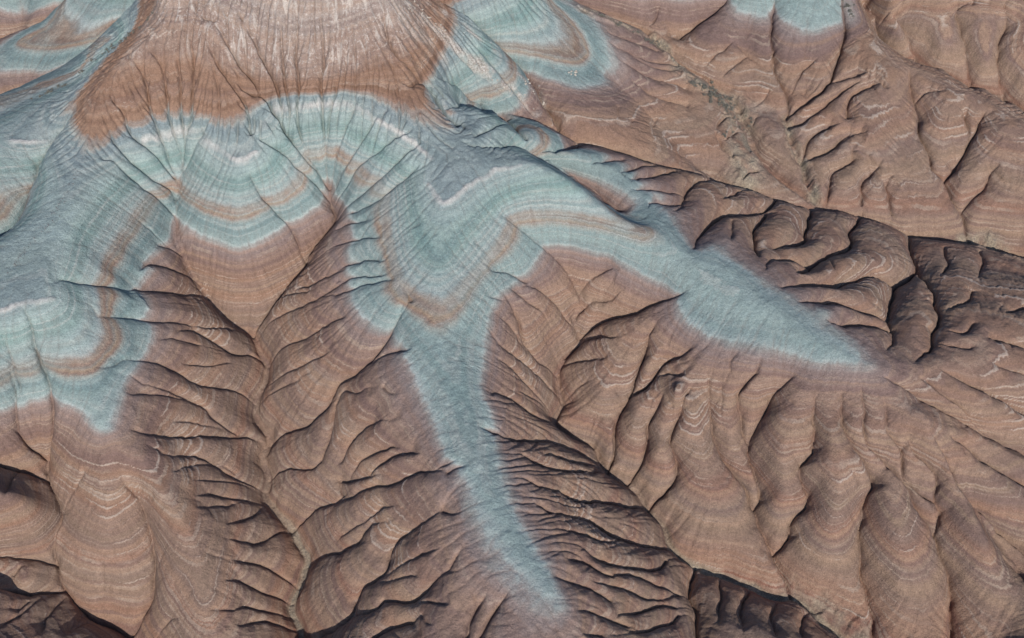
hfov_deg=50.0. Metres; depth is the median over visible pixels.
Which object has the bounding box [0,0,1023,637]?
hill
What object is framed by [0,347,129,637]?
hill
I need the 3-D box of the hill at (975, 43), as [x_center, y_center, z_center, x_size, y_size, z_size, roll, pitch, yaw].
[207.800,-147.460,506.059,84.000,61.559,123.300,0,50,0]
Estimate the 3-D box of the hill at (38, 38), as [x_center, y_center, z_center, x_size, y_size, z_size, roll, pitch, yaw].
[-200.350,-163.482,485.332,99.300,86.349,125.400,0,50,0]
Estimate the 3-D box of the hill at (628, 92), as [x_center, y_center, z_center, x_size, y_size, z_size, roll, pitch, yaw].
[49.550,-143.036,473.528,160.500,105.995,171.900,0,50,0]
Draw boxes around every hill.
[0,0,135,93]
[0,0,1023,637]
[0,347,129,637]
[439,0,820,212]
[574,0,1023,257]
[864,0,1023,110]
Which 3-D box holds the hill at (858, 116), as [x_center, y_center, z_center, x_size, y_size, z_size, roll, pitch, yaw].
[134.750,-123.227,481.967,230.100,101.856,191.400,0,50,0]

